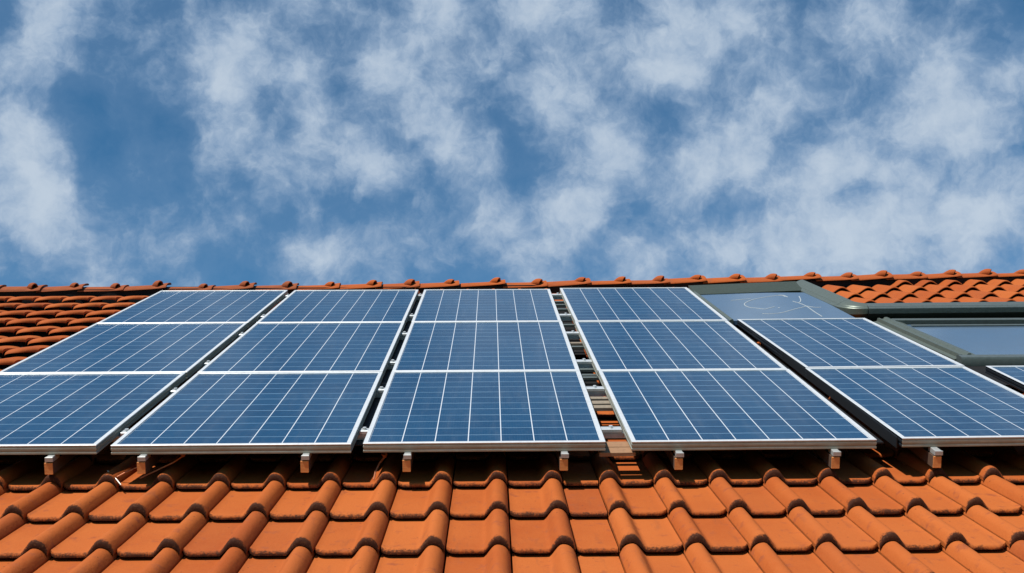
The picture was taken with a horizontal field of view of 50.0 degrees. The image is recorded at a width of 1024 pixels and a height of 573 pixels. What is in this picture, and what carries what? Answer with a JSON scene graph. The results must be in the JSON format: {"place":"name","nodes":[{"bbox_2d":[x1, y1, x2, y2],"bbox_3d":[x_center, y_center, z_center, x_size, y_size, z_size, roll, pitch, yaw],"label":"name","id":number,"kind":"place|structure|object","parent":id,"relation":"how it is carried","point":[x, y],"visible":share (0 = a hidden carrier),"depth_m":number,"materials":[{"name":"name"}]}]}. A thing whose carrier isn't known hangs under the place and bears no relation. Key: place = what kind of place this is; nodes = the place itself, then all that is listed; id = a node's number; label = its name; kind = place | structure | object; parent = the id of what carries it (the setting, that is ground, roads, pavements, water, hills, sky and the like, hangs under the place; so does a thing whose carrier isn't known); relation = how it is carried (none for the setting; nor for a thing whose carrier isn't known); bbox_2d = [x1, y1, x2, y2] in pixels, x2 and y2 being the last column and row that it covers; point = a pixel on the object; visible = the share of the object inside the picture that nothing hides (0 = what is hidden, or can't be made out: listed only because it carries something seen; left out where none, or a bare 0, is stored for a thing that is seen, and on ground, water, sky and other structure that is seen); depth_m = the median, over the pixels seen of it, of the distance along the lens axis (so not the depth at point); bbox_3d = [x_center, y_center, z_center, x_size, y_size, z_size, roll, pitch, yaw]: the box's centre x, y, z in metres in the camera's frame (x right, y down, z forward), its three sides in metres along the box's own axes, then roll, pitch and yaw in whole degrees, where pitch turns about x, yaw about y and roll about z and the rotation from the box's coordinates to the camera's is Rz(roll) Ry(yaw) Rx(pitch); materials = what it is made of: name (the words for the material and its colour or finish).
{"place":"outdoors","nodes":[
{"label":"outdoors","id":0,"kind":"place"},
{"bbox_2d":[0,0,1023,286],"label":"sky","id":1,"kind":"structure","parent":0,"point":[180,143],"materials":[{"name":"blue"}]},
{"bbox_3d":[2.067,0.632,4.927,0.780,0.023,0.040,0,8,-1],"label":"rail","id":2,"kind":"object","parent":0,"visible":0},
{"bbox_2d":[805,366,1023,446],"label":"solar panel","id":3,"kind":"object","parent":2,"relation":"attached to","point":[956,406],"visible":0.98,"depth_m":5.16,"materials":[{"name":"glass"}]},
{"bbox_2d":[985,366,1023,391],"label":"solar panel","id":4,"kind":"object","parent":2,"relation":"attached to","point":[1012,376],"visible":1,"depth_m":5.79,"materials":[{"name":"glass"}]},
{"label":"rail","id":5,"kind":"object","parent":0,"visible":0},
{"bbox_2d":[737,318,963,367],"bbox_3d":[1.984,0.344,6.663,0.872,0.040,1.485,0,8,-3],"label":"solar panel","id":6,"kind":"object","parent":5,"relation":"attached to","point":[832,342],"visible":0.9,"depth_m":6.57,"materials":[{"name":"glass"}]},
{"bbox_2d":[739,329,897,447],"bbox_3d":[1.532,0.462,6.003,0.090,0.071,2.820,0,8,-2],"label":"sealing strip","id":7,"kind":"object","parent":6,"relation":"attached to","point":[870,422],"visible":0.54,"depth_m":5.32,"materials":[{"name":"black rubber"}]},
{"label":"ground","id":8,"kind":"structure","parent":0,"visible":0},
{"bbox_2d":[0,269,1023,572],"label":"house","id":9,"kind":"structure","parent":8,"relation":"on","point":[886,507],"depth_m":4.36,"materials":[{"name":"ceramic"}]},
{"bbox_2d":[44,454,77,474],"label":"support beam","id":10,"kind":"structure","parent":9,"relation":"attached to","point":[53,464],"depth_m":4.50,"materials":[{"name":"metal"}]},
{"bbox_2d":[112,425,625,441],"bbox_3d":[-0.603,0.641,4.801,4.275,0.052,0.044,0,8,-1],"label":"mounting rail","id":11,"kind":"object","parent":10,"relation":"attached to","point":[610,431],"visible":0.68,"depth_m":4.80,"materials":[{"name":"metal"}]},
{"bbox_2d":[0,372,185,454],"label":"solar panel","id":12,"kind":"object","parent":11,"relation":"attached to","point":[63,413],"visible":1,"depth_m":5.12,"materials":[{"name":"glass"}]},
{"bbox_2d":[111,372,382,454],"bbox_3d":[-1.166,0.571,5.163,0.982,0.040,1.330,0,8,-1],"label":"solar panel","id":13,"kind":"object","parent":11,"relation":"attached to","point":[263,413],"visible":1,"depth_m":4.97,"materials":[{"name":"glass"}]},
{"bbox_2d":[140,454,185,478],"bbox_3d":[-1.453,0.738,4.591,0.189,0.139,0.034,-2,-24,3],"label":"copper wire","id":14,"kind":"object","parent":13,"relation":"hanging from","point":[182,455],"visible":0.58,"depth_m":4.58,"materials":[{"name":"brown metal"}]},
{"bbox_2d":[363,370,605,451],"bbox_3d":[-0.126,0.565,5.183,1.000,0.040,1.330,0,8,-1],"label":"solar panel","id":15,"kind":"object","parent":11,"relation":"attached to","point":[473,411],"visible":1,"depth_m":4.99,"materials":[{"name":"glass"}]},
{"bbox_2d":[373,452,386,479],"bbox_3d":[-0.546,0.743,4.605,0.066,0.142,0.034,-3,-24,4],"label":"copper wire","id":16,"kind":"object","parent":15,"relation":"hanging from","point":[384,454],"visible":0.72,"depth_m":4.61,"materials":[{"name":"brown metal"}]},
{"bbox_2d":[598,369,876,450],"bbox_3d":[0.989,0.561,5.207,1.022,0.040,1.330,0,8,-1],"label":"solar panel","id":17,"kind":"object","parent":11,"relation":"attached to","point":[728,409],"visible":1,"depth_m":5.01,"materials":[{"name":"glass"}]},
{"bbox_2d":[590,397,608,400],"bbox_3d":[0.417,0.563,5.476,0.150,0.018,0.040,0,8,0],"label":"timber slat","id":18,"kind":"object","parent":17,"relation":"attached to","point":[598,398],"visible":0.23,"depth_m":5.46,"materials":[{"name":"beige wood"}]},
{"bbox_2d":[197,358,592,370],"bbox_3d":[-0.630,0.437,6.180,4.275,0.052,0.044,0,8,-1],"label":"mounting rail","id":19,"kind":"object","parent":10,"relation":"on","point":[583,363],"visible":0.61,"depth_m":6.18,"materials":[{"name":"metal"}]},
{"bbox_2d":[0,322,247,378],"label":"solar panel","id":20,"kind":"object","parent":19,"relation":"attached to","point":[190,349],"visible":0.94,"depth_m":6.42,"materials":[{"name":"glass"}]},
{"bbox_2d":[197,322,404,376],"bbox_3d":[-1.192,0.364,6.561,0.982,0.040,1.474,0,8,-1],"label":"solar panel","id":21,"kind":"object","parent":19,"relation":"attached to","point":[317,347],"visible":0.91,"depth_m":6.45,"materials":[{"name":"glass"}]},
{"bbox_2d":[392,321,578,370],"bbox_3d":[-0.153,0.360,6.580,1.000,0.040,1.474,0,8,-1],"label":"solar panel","id":22,"kind":"object","parent":19,"relation":"attached to","point":[492,346],"visible":0.86,"depth_m":6.47,"materials":[{"name":"glass"}]},
{"bbox_2d":[575,320,786,376],"bbox_3d":[0.949,0.356,6.605,1.022,0.040,1.474,0,8,-1],"label":"solar panel","id":23,"kind":"object","parent":19,"relation":"attached to","point":[673,345],"visible":0.88,"depth_m":6.50,"materials":[{"name":"glass"}]},
{"bbox_2d":[256,313,572,321],"bbox_3d":[-0.659,0.215,7.684,4.275,0.052,0.044,0,8,-1],"label":"mounting rail","id":24,"kind":"object","parent":10,"relation":"on","point":[565,317],"visible":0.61,"depth_m":7.68,"materials":[{"name":"metal"}]},
{"bbox_2d":[98,290,287,327],"bbox_3d":[-2.266,0.154,7.992,1.000,0.040,1.436,0,8,-1],"label":"solar panel","id":25,"kind":"object","parent":24,"relation":"attached to","point":[250,307],"visible":0.86,"depth_m":7.91,"materials":[{"name":"glass"}]},
{"bbox_2d":[256,290,418,325],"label":"solar panel","id":26,"kind":"object","parent":24,"relation":"attached to","point":[345,305],"visible":0.84,"depth_m":7.95,"materials":[{"name":"glass"}]},
{"bbox_2d":[412,289,560,321],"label":"solar panel","id":27,"kind":"object","parent":24,"relation":"attached to","point":[452,305],"visible":0.83,"depth_m":7.97,"materials":[{"name":"glass"}]},
{"bbox_2d":[560,287,726,324],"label":"solar panel","id":28,"kind":"object","parent":24,"relation":"attached to","point":[643,304],"visible":0.91,"depth_m":7.98,"materials":[{"name":"glass"}]},
{"bbox_2d":[281,293,562,300],"bbox_3d":[-0.677,0.080,8.604,4.275,0.052,0.044,0,8,-1],"label":"mounting rail","id":29,"kind":"object","parent":10,"relation":"attached to","point":[557,296],"visible":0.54,"depth_m":8.60,"materials":[{"name":"metal"}]},
{"bbox_2d":[354,300,419,445],"bbox_3d":[-0.681,0.390,6.708,0.090,0.014,4.020,0,9,-1],"label":"sealing strip","id":30,"kind":"object","parent":29,"relation":"attached to","point":[371,414],"visible":0.14,"depth_m":5.88,"materials":[{"name":"black rubber"}]},
{"bbox_2d":[117,467,136,476],"bbox_3d":[-1.581,0.763,4.561,0.113,0.064,0.008,2,-24,-6],"label":"copper wire","id":31,"kind":"object","parent":9,"relation":"attached to","point":[127,471],"visible":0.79,"depth_m":4.55,"materials":[{"name":"brown metal"}]},
{"bbox_2d":[137,454,164,473],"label":"support beam","id":32,"kind":"structure","parent":9,"relation":"attached to","point":[146,463],"depth_m":4.50,"materials":[{"name":"metal"}]},
{"bbox_2d":[300,453,318,472],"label":"support beam","id":33,"kind":"structure","parent":9,"relation":"attached to","point":[307,461],"depth_m":4.49,"materials":[{"name":"metal"}]},
{"bbox_2d":[163,385,606,398],"bbox_3d":[-0.618,0.531,5.542,4.275,0.052,0.044,0,8,-1],"label":"mounting rail","id":34,"kind":"object","parent":33,"relation":"on","point":[594,390],"visible":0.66,"depth_m":5.54,"materials":[{"name":"metal"}]},
{"bbox_2d":[233,330,579,340],"bbox_3d":[-0.646,0.313,7.021,4.275,0.052,0.044,0,8,-1],"label":"mounting rail","id":35,"kind":"object","parent":33,"relation":"attached to","point":[572,335],"visible":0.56,"depth_m":7.02,"materials":[{"name":"metal"}]},
{"bbox_2d":[402,452,414,471],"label":"support beam","id":36,"kind":"structure","parent":9,"relation":"attached to","point":[407,460],"depth_m":4.50,"materials":[{"name":"metal"}]},
{"bbox_2d":[556,451,568,470],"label":"support beam","id":37,"kind":"structure","parent":9,"relation":"attached to","point":[562,457],"depth_m":4.51,"materials":[{"name":"metal"}]},
{"bbox_2d":[557,307,585,354],"bbox_3d":[0.377,0.269,7.712,0.106,0.009,2.040,0,8,-1],"label":"felt strip","id":38,"kind":"object","parent":9,"relation":"attached to","point":[576,351],"visible":0.21,"depth_m":7.45,"materials":[{"name":"black fabric"}]},
{"bbox_2d":[555,304,565,306],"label":"timber slat","id":39,"kind":"object","parent":38,"relation":"on","point":[560,305],"visible":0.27,"depth_m":8.31,"materials":[{"name":"grey wood"}]},
{"bbox_2d":[557,308,567,310],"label":"timber slat","id":40,"kind":"object","parent":38,"relation":"on","point":[561,309],"visible":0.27,"depth_m":8.11,"materials":[{"name":"grey wood"}]},
{"bbox_2d":[563,324,574,326],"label":"timber slat","id":41,"kind":"object","parent":38,"relation":"on","point":[568,325],"visible":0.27,"depth_m":7.47,"materials":[{"name":"grey wood"}]},
{"bbox_2d":[570,342,582,345],"bbox_3d":[0.385,0.359,6.856,0.150,0.018,0.030,0,8,-1],"label":"timber slat","id":42,"kind":"object","parent":38,"relation":"on","point":[576,344],"visible":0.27,"depth_m":6.84,"materials":[{"name":"beige wood"}]},
{"bbox_2d":[571,346,584,348],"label":"timber slat","id":43,"kind":"object","parent":38,"relation":"on","point":[577,347],"visible":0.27,"depth_m":6.74,"materials":[{"name":"grey wood"}]},
{"bbox_2d":[580,372,597,385],"bbox_3d":[0.409,0.508,6.090,0.106,0.005,0.520,0,8,-1],"label":"felt strip","id":44,"kind":"object","parent":9,"relation":"attached to","point":[589,383],"depth_m":5.97,"materials":[{"name":"black fabric"}]},
{"bbox_2d":[579,368,594,371],"bbox_3d":[0.402,0.467,6.124,0.150,0.018,0.030,0,8,0],"label":"timber slat","id":45,"kind":"object","parent":44,"relation":"on","point":[586,369],"visible":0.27,"depth_m":6.11,"materials":[{"name":"grey wood"}]},
{"bbox_2d":[581,374,596,375],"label":"timber slat","id":46,"kind":"object","parent":44,"relation":"on","point":[588,374],"visible":0.17,"depth_m":6.00,"materials":[{"name":"grey wood"}]},
{"bbox_2d":[582,376,598,380],"bbox_3d":[0.406,0.496,5.926,0.150,0.018,0.030,0,8,-2],"label":"timber slat","id":47,"kind":"object","parent":44,"relation":"on","point":[590,378],"visible":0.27,"depth_m":5.91,"materials":[{"name":"grey wood"}]},
{"bbox_2d":[592,405,612,410],"bbox_3d":[0.420,0.592,5.344,0.150,0.018,0.050,0,8,-2],"label":"timber slat","id":48,"kind":"object","parent":9,"relation":"on","point":[602,407],"visible":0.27,"depth_m":5.32,"materials":[{"name":"beige wood"}]},
{"bbox_2d":[591,401,610,404],"bbox_3d":[0.418,0.578,5.408,0.150,0.018,0.055,0,8,-2],"label":"timber slat","id":49,"kind":"object","parent":48,"relation":"on","point":[600,402],"visible":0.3,"depth_m":5.39,"materials":[{"name":"beige wood"}]},
{"bbox_2d":[598,447,635,456],"bbox_3d":[0.438,0.693,4.596,0.150,0.018,0.075,0,8,-2],"label":"timber slat","id":50,"kind":"object","parent":9,"relation":"on","point":[616,451],"visible":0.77,"depth_m":4.56,"materials":[{"name":"brown wood"}]},
{"bbox_2d":[605,442,629,446],"bbox_3d":[0.435,0.680,4.680,0.150,0.018,0.075,0,8,0],"label":"timber slat","id":51,"kind":"object","parent":50,"relation":"on","point":[617,444],"visible":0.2,"depth_m":4.67,"materials":[{"name":"beige wood"}]},
{"bbox_2d":[665,450,683,469],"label":"support beam","id":52,"kind":"structure","parent":9,"relation":"attached to","point":[675,457],"depth_m":4.52,"materials":[{"name":"metal"}]},
{"bbox_2d":[812,449,840,468],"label":"support beam","id":53,"kind":"structure","parent":9,"relation":"attached to","point":[830,458],"depth_m":4.55,"materials":[{"name":"metal"}]},
{"bbox_2d":[879,435,942,467],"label":"support beam","id":54,"kind":"structure","parent":9,"relation":"attached to","point":[931,456],"depth_m":4.58,"materials":[{"name":"metal"}]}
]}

